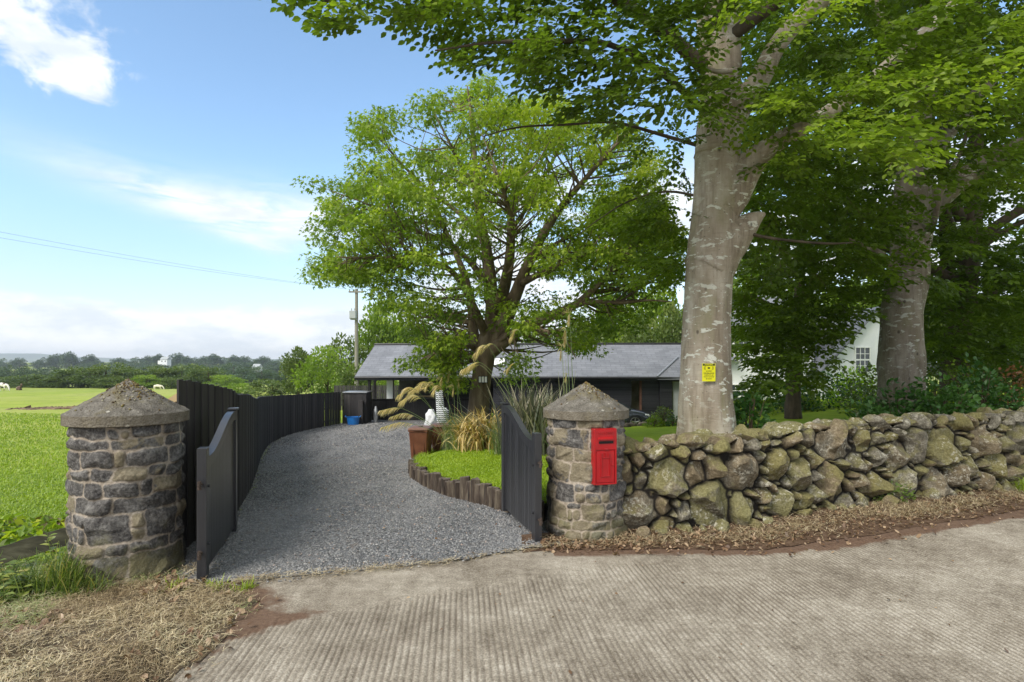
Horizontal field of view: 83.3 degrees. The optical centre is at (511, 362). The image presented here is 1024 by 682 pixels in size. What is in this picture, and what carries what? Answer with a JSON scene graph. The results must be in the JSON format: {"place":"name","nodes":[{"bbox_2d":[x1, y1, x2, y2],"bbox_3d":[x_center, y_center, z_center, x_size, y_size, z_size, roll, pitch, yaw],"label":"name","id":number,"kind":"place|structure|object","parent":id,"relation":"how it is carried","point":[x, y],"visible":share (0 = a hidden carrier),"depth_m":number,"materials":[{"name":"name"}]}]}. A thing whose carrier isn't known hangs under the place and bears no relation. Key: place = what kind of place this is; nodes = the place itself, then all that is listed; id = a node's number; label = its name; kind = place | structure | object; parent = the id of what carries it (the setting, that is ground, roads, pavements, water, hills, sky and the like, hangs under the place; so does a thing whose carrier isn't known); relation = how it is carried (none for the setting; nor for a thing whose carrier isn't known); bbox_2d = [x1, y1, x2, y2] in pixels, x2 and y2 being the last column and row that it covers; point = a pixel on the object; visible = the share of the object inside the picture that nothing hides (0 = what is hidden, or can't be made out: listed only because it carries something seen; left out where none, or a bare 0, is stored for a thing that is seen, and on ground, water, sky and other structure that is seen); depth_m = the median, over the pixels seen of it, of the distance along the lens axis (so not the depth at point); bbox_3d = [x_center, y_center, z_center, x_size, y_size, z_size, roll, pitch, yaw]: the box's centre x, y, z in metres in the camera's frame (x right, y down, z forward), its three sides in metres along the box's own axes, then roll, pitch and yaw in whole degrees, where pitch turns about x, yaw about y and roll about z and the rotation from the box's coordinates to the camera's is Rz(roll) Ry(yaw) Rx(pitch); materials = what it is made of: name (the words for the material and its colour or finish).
{"place":"outdoors","nodes":[
{"label":"outdoors","id":0,"kind":"place"},
{"bbox_2d":[0,566,257,681],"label":"bank","id":1,"kind":"structure","parent":0,"point":[117,629],"depth_m":3.67,"materials":[{"name":"plant"}]},
{"bbox_2d":[0,582,33,605],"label":"grass tuft","id":2,"kind":"object","parent":1,"relation":"on","point":[13,589],"visible":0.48,"depth_m":4.44,"materials":[{"name":"green plant"}]},
{"bbox_2d":[1,540,107,602],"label":"grass tuft","id":3,"kind":"object","parent":1,"relation":"on","point":[62,569],"visible":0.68,"depth_m":4.55,"materials":[{"name":"green plant"}]},
{"bbox_2d":[26,564,118,602],"bbox_3d":[-3.474,1.755,4.564,0.544,0.276,0.690,0,0,0],"label":"grass tuft","id":4,"kind":"object","parent":1,"relation":"on","point":[76,586],"visible":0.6,"depth_m":4.55,"materials":[{"name":"green plant"}]},
{"bbox_2d":[0,488,1023,681],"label":"dry grass","id":5,"kind":"structure","parent":1,"relation":"on","point":[114,607],"depth_m":4.10,"materials":[{"name":"plant"}]},
{"bbox_2d":[0,412,341,577],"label":"field grass","id":6,"kind":"structure","parent":0,"point":[26,500],"depth_m":15.77,"materials":[{"name":"plant"}]},
{"bbox_2d":[0,353,361,362],"bbox_3d":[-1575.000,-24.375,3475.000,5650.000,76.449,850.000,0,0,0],"label":"mountain","id":7,"kind":"structure","parent":0,"point":[30,357],"depth_m":3386.21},
{"bbox_2d":[155,416,579,585],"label":"driveway","id":8,"kind":"structure","parent":0,"point":[385,535],"depth_m":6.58,"materials":[{"name":"gravel"}]},
{"bbox_2d":[197,407,238,578],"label":"driveway gate","id":9,"kind":"structure","parent":8,"relation":"on","point":[216,492],"depth_m":5.38,"materials":[{"name":"wood"}]},
{"bbox_2d":[342,391,372,423],"bbox_3d":[-7.753,2.245,29.000,1.225,1.590,1.250,0,0,0],"label":"storage box","id":10,"kind":"object","parent":8,"relation":"on","point":[350,399],"visible":0.87,"depth_m":28.43,"materials":[{"name":"black wood"}]},
{"bbox_2d":[408,425,433,458],"bbox_3d":[-2.569,2.328,16.317,0.605,1.080,0.854,0,0,4],"label":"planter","id":11,"kind":"object","parent":8,"relation":"on","point":[420,438],"visible":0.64,"depth_m":15.99,"materials":[{"name":"brown plastic"}]},
{"bbox_2d":[424,409,436,424],"bbox_3d":[-3.609,2.540,25.589,0.542,0.920,0.482,0,0,0],"label":"rubble sack","id":12,"kind":"object","parent":8,"relation":"on","point":[428,416],"visible":0.54,"depth_m":25.41,"materials":[{"name":"plastic"}]},
{"bbox_2d":[372,399,490,419],"bbox_3d":[-4.270,2.478,30.380,6.296,1.125,0.140,0,0,0],"label":"boarded screen","id":13,"kind":"object","parent":8,"relation":"on","point":[420,407],"visible":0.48,"depth_m":30.39,"materials":[{"name":"black wood"}]},
{"bbox_2d":[431,422,449,451],"bbox_3d":[-2.099,2.344,17.267,0.605,1.080,0.854,0,0,4],"label":"wheelie bin","id":14,"kind":"object","parent":8,"relation":"on","point":[437,445],"visible":0.32,"depth_m":16.94,"materials":[{"name":"brown plastic"}]},
{"bbox_2d":[436,390,448,421],"bbox_3d":[-3.203,2.140,26.404,0.604,1.720,0.353,0,0,0],"label":"patterned cover","id":15,"kind":"object","parent":8,"relation":"on","point":[439,410],"visible":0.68,"depth_m":26.30,"materials":[{"name":"fabric"}]},
{"bbox_2d":[500,402,542,540],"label":"driveway gate","id":16,"kind":"structure","parent":8,"relation":"on","point":[521,474],"depth_m":6.40,"materials":[{"name":"wood"}]},
{"bbox_2d":[611,397,650,425],"bbox_3d":[4.355,2.266,27.000,4.104,1.510,2.100,0,0,3],"label":"parked car","id":17,"kind":"object","parent":8,"relation":"on","point":[636,416],"visible":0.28,"depth_m":26.09,"materials":[{"name":"grey paint"}]},
{"bbox_2d":[378,371,474,450],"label":"plumed grass","id":18,"kind":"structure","parent":0,"point":[411,394],"depth_m":14.89,"materials":[{"name":"beige plant"}]},
{"bbox_2d":[0,362,1009,548],"bbox_3d":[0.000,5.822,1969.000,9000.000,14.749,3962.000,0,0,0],"label":"ground","id":19,"kind":"structure","parent":0,"point":[13,397],"depth_m":57.59,"materials":[{"name":"green plant"}]},
{"bbox_2d":[9,357,27,370],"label":"distant tree","id":20,"kind":"object","parent":19,"relation":"on","point":[15,362],"visible":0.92,"depth_m":642.40,"materials":[{"name":"green plant"}]},
{"bbox_2d":[0,373,48,385],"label":"hedge bush","id":21,"kind":"object","parent":19,"relation":"on","point":[23,378],"visible":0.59,"depth_m":119.99,"materials":[{"name":"green plant"}]},
{"bbox_2d":[10,365,40,380],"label":"distant tree","id":22,"kind":"object","parent":19,"relation":"on","point":[25,372],"visible":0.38,"depth_m":245.26,"materials":[{"name":"green plant"}]},
{"bbox_2d":[0,512,67,557],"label":"weeds","id":23,"kind":"object","parent":19,"relation":"on","point":[18,529],"visible":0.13,"depth_m":7.02,"materials":[{"name":"green plant"}]},
{"bbox_2d":[0,528,68,564],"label":"rail fence","id":24,"kind":"object","parent":19,"relation":"on","point":[26,547],"visible":0.61,"depth_m":5.10,"materials":[{"name":"wood"}]},
{"bbox_2d":[5,405,74,409],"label":"earth bank","id":25,"kind":"structure","parent":19,"relation":"on","point":[29,407],"depth_m":44.60,"materials":[{"name":"plant"}]},
{"bbox_2d":[35,355,57,370],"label":"distant tree","id":26,"kind":"object","parent":19,"relation":"on","point":[47,365],"visible":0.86,"depth_m":647.16,"materials":[{"name":"green plant"}]},
{"bbox_2d":[38,529,71,577],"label":"nettle","id":27,"kind":"object","parent":19,"relation":"on","point":[53,547],"visible":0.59,"depth_m":4.70,"materials":[{"name":"green plant"}]},
{"bbox_2d":[22,377,90,387],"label":"hedge bush","id":28,"kind":"object","parent":19,"relation":"on","point":[56,384],"visible":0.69,"depth_m":117.87,"materials":[{"name":"green plant"}]},
{"bbox_2d":[45,353,67,368],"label":"distant tree","id":29,"kind":"object","parent":19,"relation":"on","point":[57,357],"visible":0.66,"depth_m":653.31,"materials":[{"name":"green plant"}]},
{"bbox_2d":[57,351,79,369],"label":"distant tree","id":30,"kind":"object","parent":19,"relation":"on","point":[66,359],"visible":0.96,"depth_m":643.03,"materials":[{"name":"green plant"}]},
{"bbox_2d":[42,366,100,387],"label":"hedge bush","id":31,"kind":"object","parent":19,"relation":"on","point":[64,373],"visible":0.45,"depth_m":120.80,"materials":[{"name":"green plant"}]},
{"bbox_2d":[63,362,136,387],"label":"hedge bush","id":32,"kind":"object","parent":19,"relation":"on","point":[103,368],"visible":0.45,"depth_m":119.63,"materials":[{"name":"green plant"}]},
{"bbox_2d":[89,377,140,388],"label":"hedge bush","id":33,"kind":"object","parent":19,"relation":"on","point":[103,382],"visible":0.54,"depth_m":115.14,"materials":[{"name":"green plant"}]},
{"bbox_2d":[60,378,189,586],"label":"gate pillar","id":34,"kind":"structure","parent":19,"relation":"on","point":[124,481],"depth_m":4.81,"materials":[{"name":"stone"},{"name":"mortar"}]},
{"bbox_2d":[107,367,153,382],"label":"hedge bush","id":35,"kind":"object","parent":19,"relation":"on","point":[119,372],"visible":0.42,"depth_m":119.33,"materials":[{"name":"green plant"}]},
{"bbox_2d":[131,374,160,387],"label":"hedge bush","id":36,"kind":"object","parent":19,"relation":"on","point":[146,378],"visible":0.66,"depth_m":116.66,"materials":[{"name":"green plant"}]},
{"bbox_2d":[130,365,180,386],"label":"hedge bush","id":37,"kind":"object","parent":19,"relation":"on","point":[155,370],"visible":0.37,"depth_m":122.97,"materials":[{"name":"green plant"}]},
{"bbox_2d":[158,377,177,388],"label":"hedge bush","id":38,"kind":"object","parent":19,"relation":"on","point":[166,383],"visible":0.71,"depth_m":115.53,"materials":[{"name":"green plant"}]},
{"bbox_2d":[168,352,183,365],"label":"distant tree","id":39,"kind":"object","parent":19,"relation":"on","point":[176,358],"visible":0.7,"depth_m":672.67,"materials":[{"name":"green plant"}]},
{"bbox_2d":[155,363,212,386],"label":"hedge bush","id":40,"kind":"object","parent":19,"relation":"on","point":[176,368],"visible":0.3,"depth_m":124.71,"materials":[{"name":"green plant"}]},
{"bbox_2d":[180,366,232,386],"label":"hedge bush","id":41,"kind":"object","parent":19,"relation":"on","point":[193,374],"visible":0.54,"depth_m":120.45,"materials":[{"name":"green plant"}]},
{"bbox_2d":[204,354,223,365],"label":"distant tree","id":42,"kind":"object","parent":19,"relation":"on","point":[213,359],"visible":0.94,"depth_m":652.26,"materials":[{"name":"green plant"}]},
{"bbox_2d":[201,375,248,387],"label":"hedge bush","id":43,"kind":"object","parent":19,"relation":"on","point":[234,379],"visible":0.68,"depth_m":117.49,"materials":[{"name":"green plant"}]},
{"bbox_2d":[219,363,248,383],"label":"distant tree","id":44,"kind":"object","parent":19,"relation":"on","point":[241,371],"visible":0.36,"depth_m":307.01,"materials":[{"name":"green plant"}]},
{"bbox_2d":[222,383,255,393],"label":"bush","id":45,"kind":"object","parent":19,"relation":"on","point":[238,390],"visible":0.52,"depth_m":79.30,"materials":[{"name":"green plant"}]},
{"bbox_2d":[177,379,340,547],"bbox_3d":[-6.819,1.643,16.737,2.183,2.959,23.435,0,0,-13],"label":"board fence","id":46,"kind":"object","parent":19,"relation":"on","point":[263,422],"visible":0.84,"depth_m":8.21,"materials":[{"name":"black wood"}]},
{"bbox_2d":[247,366,276,383],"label":"distant tree","id":47,"kind":"object","parent":19,"relation":"on","point":[259,374],"visible":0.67,"depth_m":279.59,"materials":[{"name":"green plant"}]},
{"bbox_2d":[244,378,303,396],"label":"bush","id":48,"kind":"object","parent":19,"relation":"on","point":[258,386],"visible":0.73,"depth_m":74.78,"materials":[{"name":"green plant"}]},
{"bbox_2d":[276,345,317,393],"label":"hawthorn tree","id":49,"kind":"object","parent":19,"relation":"on","point":[298,353],"visible":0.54,"depth_m":61.21,"materials":[{"name":"green plant"}]},
{"bbox_2d":[289,345,354,406],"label":"bushy tree","id":50,"kind":"object","parent":19,"relation":"on","point":[311,366],"visible":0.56,"depth_m":49.17,"materials":[{"name":"green plant"}]},
{"bbox_2d":[318,332,379,390],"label":"bushy tree","id":51,"kind":"object","parent":19,"relation":"on","point":[336,340],"visible":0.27,"depth_m":55.68,"materials":[{"name":"green plant"}]},
{"bbox_2d":[348,289,362,387],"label":"power pole","id":52,"kind":"object","parent":19,"relation":"on","point":[353,315],"visible":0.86,"depth_m":44.87,"materials":[{"name":"grey wood"}]},
{"bbox_2d":[333,365,378,391],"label":"bush","id":53,"kind":"object","parent":19,"relation":"on","point":[347,379],"visible":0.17,"depth_m":41.32,"materials":[{"name":"green plant"}]},
{"bbox_2d":[334,385,398,409],"bbox_3d":[-8.748,2.300,37.515,5.705,1.641,0.100,0,0,0],"label":"fence","id":54,"kind":"object","parent":19,"relation":"on","point":[381,391],"visible":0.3,"depth_m":37.49,"materials":[{"name":"black wood"}]},
{"bbox_2d":[352,297,409,384],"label":"tall tree","id":55,"kind":"object","parent":19,"relation":"on","point":[382,329],"visible":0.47,"depth_m":60.62,"materials":[{"name":"green plant"}]},
{"bbox_2d":[408,456,544,521],"bbox_3d":[-1.444,2.218,11.174,0.843,1.266,9.555,0,0,-18],"label":"log edging","id":56,"kind":"object","parent":19,"relation":"on","point":[474,490],"visible":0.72,"depth_m":8.46,"materials":[{"name":"brown wood"}]},
{"bbox_2d":[354,343,739,419],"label":"house","id":57,"kind":"structure","parent":19,"relation":"on","point":[644,377],"depth_m":29.42,"materials":[{"name":"tile"}]},
{"bbox_2d":[673,382,678,418],"bbox_3d":[8.316,2.005,28.775,0.531,2.090,0.050,0,0,4],"label":"door","id":58,"kind":"structure","parent":57,"relation":"in","point":[675,384],"depth_m":28.76,"materials":[{"name":"grey paint"}]},
{"bbox_2d":[589,286,637,342],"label":"garden tree","id":59,"kind":"object","parent":19,"relation":"on","point":[610,339],"visible":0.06,"depth_m":56.54,"materials":[{"name":"green plant"}]},
{"bbox_2d":[619,315,655,342],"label":"garden tree","id":60,"kind":"object","parent":19,"relation":"on","point":[630,338],"visible":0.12,"depth_m":45.76,"materials":[{"name":"green plant"}]},
{"bbox_2d":[615,278,682,342],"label":"garden tree","id":61,"kind":"object","parent":19,"relation":"on","point":[662,295],"visible":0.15,"depth_m":49.33,"materials":[{"name":"green plant"}]},
{"bbox_2d":[638,301,683,342],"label":"garden tree","id":62,"kind":"object","parent":19,"relation":"on","point":[665,334],"visible":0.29,"depth_m":43.38,"materials":[{"name":"green plant"}]},
{"bbox_2d":[679,295,937,400],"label":"white cottage","id":63,"kind":"structure","parent":19,"relation":"on","point":[864,350],"depth_m":36.00,"materials":[{"name":"white painted render"},{"name":"slate"},{"name":"dark glass"}]},
{"bbox_2d":[854,347,870,372],"bbox_3d":[21.900,-0.170,35.982,1.000,1.640,0.092,0,0,0],"label":"window","id":64,"kind":"structure","parent":63,"relation":"in","point":[862,355],"depth_m":36.00,"materials":[{"name":"white glass"}]},
{"bbox_2d":[819,276,881,314],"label":"garden tree","id":65,"kind":"object","parent":19,"relation":"on","point":[860,303],"visible":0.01,"depth_m":49.34,"materials":[{"name":"green plant"}]},
{"bbox_2d":[832,361,876,412],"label":"hedge bush","id":66,"kind":"object","parent":19,"relation":"on","point":[865,389],"visible":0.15,"depth_m":26.29,"materials":[{"name":"green plant"}]},
{"bbox_2d":[0,485,1023,681],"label":"fallen leaves","id":67,"kind":"object","parent":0,"point":[236,610],"visible":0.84,"depth_m":5.82,"materials":[{"name":"brown plant"}]},
{"bbox_2d":[0,0,1023,358],"label":"sky","id":68,"kind":"structure","parent":0,"point":[179,132],"materials":[{"name":"blue"}]},
{"bbox_2d":[536,310,575,445],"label":"plumed grass","id":69,"kind":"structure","parent":0,"point":[565,340],"depth_m":10.28,"materials":[{"name":"green plant"}]},
{"bbox_2d":[169,509,1023,681],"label":"road","id":70,"kind":"structure","parent":0,"point":[657,619],"depth_m":4.19,"materials":[{"name":"concrete"}]},
{"bbox_2d":[225,575,258,593],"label":"grass tuft","id":71,"kind":"object","parent":70,"relation":"on","point":[245,586],"visible":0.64,"depth_m":4.70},
{"bbox_2d":[426,384,1021,501],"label":"lawn","id":72,"kind":"structure","parent":0,"point":[640,433],"depth_m":22.52,"materials":[{"name":"plant"}]},
{"bbox_2d":[431,407,500,451],"bbox_3d":[-0.717,1.569,14.012,2.944,1.280,2.636,0,0,36],"label":"flax clump","id":73,"kind":"object","parent":72,"relation":"on","point":[470,433],"visible":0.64,"depth_m":13.58,"materials":[{"name":"plant"}]},
{"bbox_2d":[413,448,548,502],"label":"lawn grass","id":74,"kind":"structure","parent":72,"relation":"on","point":[433,462],"depth_m":11.04,"materials":[{"name":"plant"}]},
{"bbox_2d":[290,68,689,422],"bbox_3d":[-0.511,-3.261,16.512,12.270,11.654,9.953,0,0,0],"label":"sycamore tree","id":75,"kind":"object","parent":72,"relation":"on","point":[496,324],"visible":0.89,"depth_m":14.85,"materials":[{"name":"green plant"}]},
{"bbox_2d":[459,329,538,454],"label":"plumed grass","id":76,"kind":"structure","parent":72,"relation":"on","point":[470,369],"depth_m":12.60,"materials":[{"name":"beige plant"}]},
{"bbox_2d":[459,377,568,455],"bbox_3d":[0.455,1.141,12.341,2.754,1.670,2.675,0,0,-41],"label":"flax clump","id":77,"kind":"object","parent":72,"relation":"on","point":[530,412],"visible":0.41,"depth_m":11.89,"materials":[{"name":"plant"}]},
{"bbox_2d":[270,0,1023,436],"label":"beech tree","id":78,"kind":"object","parent":72,"relation":"on","point":[720,96],"visible":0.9,"depth_m":8.42,"materials":[{"name":"green plant"}]},
{"bbox_2d":[702,363,714,380],"bbox_3d":[2.988,0.151,8.743,0.205,0.272,0.008,0,0,-2],"label":"warning sign","id":79,"kind":"object","parent":78,"relation":"attached to","point":[708,371],"visible":1,"depth_m":8.74,"materials":[{"name":"yellow"}]},
{"bbox_2d":[642,415,664,427],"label":"shrub","id":80,"kind":"object","parent":72,"relation":"on","point":[653,421],"visible":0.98,"depth_m":24.10,"materials":[{"name":"green plant"}]},
{"bbox_2d":[651,405,675,423],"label":"shrub","id":81,"kind":"object","parent":72,"relation":"on","point":[663,410],"visible":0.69,"depth_m":24.54,"materials":[{"name":"green plant"}]},
{"bbox_2d":[733,390,776,428],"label":"shrub","id":82,"kind":"object","parent":72,"relation":"on","point":[752,414],"visible":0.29,"depth_m":9.79,"materials":[{"name":"green plant"}]},
{"bbox_2d":[751,374,825,413],"bbox_3d":[13.748,1.883,28.948,4.151,2.638,3.758,0,0,0],"label":"shrub","id":83,"kind":"object","parent":72,"relation":"on","point":[802,407],"visible":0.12,"depth_m":28.27,"materials":[{"name":"green plant"}]},
{"bbox_2d":[690,81,894,418],"bbox_3d":[11.898,-8.558,25.770,12.444,22.171,13.242,0,0,19],"label":"broadleaf tree","id":84,"kind":"object","parent":72,"relation":"on","point":[792,408],"visible":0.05,"depth_m":24.73,"materials":[{"name":"green plant"}]},
{"bbox_2d":[801,392,824,411],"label":"shrub","id":85,"kind":"object","parent":72,"relation":"on","point":[814,403],"visible":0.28,"depth_m":28.32,"materials":[{"name":"green plant"}]},
{"bbox_2d":[771,371,876,408],"bbox_3d":[17.155,1.723,30.973,6.813,2.551,5.995,0,0,0],"label":"shrub","id":86,"kind":"object","parent":72,"relation":"on","point":[827,394],"visible":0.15,"depth_m":29.95,"materials":[{"name":"green plant"}]},
{"bbox_2d":[823,364,876,407],"bbox_3d":[17.980,1.424,29.997,3.123,2.711,2.993,0,0,0],"label":"shrub","id":87,"kind":"object","parent":72,"relation":"on","point":[845,386],"visible":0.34,"depth_m":29.92,"materials":[{"name":"green plant"}]},
{"bbox_2d":[699,0,1023,400],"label":"broadleaf tree","id":88,"kind":"object","parent":72,"relation":"on","point":[768,24],"visible":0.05,"depth_m":18.66,"materials":[{"name":"green plant"}]},
{"bbox_2d":[841,398,895,419],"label":"shrub","id":89,"kind":"object","parent":72,"relation":"on","point":[874,410],"visible":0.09,"depth_m":10.62,"materials":[{"name":"green plant"}]},
{"bbox_2d":[731,0,1023,413],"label":"beech tree","id":90,"kind":"object","parent":72,"relation":"on","point":[903,348],"visible":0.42,"depth_m":12.71,"materials":[{"name":"green plant"}]},
{"bbox_2d":[744,0,1023,407],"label":"broadleaf tree","id":91,"kind":"object","parent":72,"relation":"on","point":[970,265],"visible":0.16,"depth_m":17.24,"materials":[{"name":"green plant"}]},
{"bbox_2d":[849,378,934,416],"bbox_3d":[7.345,1.046,10.976,1.685,1.525,1.706,0,0,-31],"label":"shrub","id":92,"kind":"object","parent":72,"relation":"on","point":[897,403],"visible":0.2,"depth_m":10.94,"materials":[{"name":"green plant"}]},
{"bbox_2d":[926,350,940,413],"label":"hedge bush","id":93,"kind":"object","parent":72,"relation":"on","point":[928,371],"visible":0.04,"depth_m":21.89,"materials":[{"name":"green plant"}]},
{"bbox_2d":[899,371,993,416],"bbox_3d":[8.054,0.986,10.780,1.877,1.643,1.707,0,0,-28],"label":"shrub","id":94,"kind":"object","parent":72,"relation":"on","point":[940,406],"visible":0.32,"depth_m":10.62,"materials":[{"name":"green plant"}]},
{"bbox_2d":[944,352,1023,414],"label":"shrub","id":95,"kind":"object","parent":72,"relation":"on","point":[989,385],"visible":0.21,"depth_m":11.41,"materials":[{"name":"green plant"}]},
{"bbox_2d":[980,332,1023,409],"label":"hedge bush","id":96,"kind":"object","parent":72,"relation":"on","point":[1019,374],"visible":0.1,"depth_m":22.06,"materials":[{"name":"green plant"}]},
{"bbox_2d":[986,360,1023,408],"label":"shrub","id":97,"kind":"object","parent":72,"relation":"on","point":[1013,374],"visible":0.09,"depth_m":12.49,"materials":[{"name":"green plant"}]},
{"bbox_2d":[991,386,1023,410],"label":"shrub","id":98,"kind":"object","parent":72,"relation":"on","point":[1014,397],"visible":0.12,"depth_m":11.25,"materials":[{"name":"green plant"}]},
{"bbox_2d":[521,489,1023,551],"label":"verge","id":99,"kind":"structure","parent":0,"point":[789,542],"depth_m":6.39,"materials":[{"name":"plant"}]},
{"bbox_2d":[543,381,628,541],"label":"gate pillar","id":100,"kind":"structure","parent":99,"relation":"on","point":[579,505],"depth_m":5.98,"materials":[{"name":"stone"},{"name":"mortar"},{"name":"moss"}]},
{"bbox_2d":[591,427,616,484],"bbox_3d":[0.943,0.963,5.920,0.250,0.575,0.128,0,0,-15],"label":"letter box","id":101,"kind":"object","parent":100,"relation":"attached to","point":[604,454],"visible":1,"depth_m":5.88,"materials":[{"name":"red metal"}]},
{"bbox_2d":[596,450,614,482],"bbox_3d":[0.953,1.064,5.875,0.202,0.325,0.022,0,0,-15],"label":"door","id":102,"kind":"structure","parent":101,"relation":"in","point":[605,460],"depth_m":5.88,"materials":[{"name":"red metal"}]},
{"bbox_2d":[622,407,1023,538],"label":"dry stone wall","id":103,"kind":"structure","parent":99,"relation":"on","point":[740,474],"depth_m":7.09,"materials":[{"name":"stone"}]},
{"bbox_2d":[872,480,915,502],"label":"weed","id":104,"kind":"object","parent":99,"relation":"on","point":[903,493],"visible":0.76,"depth_m":7.50,"materials":[{"name":"green plant"}]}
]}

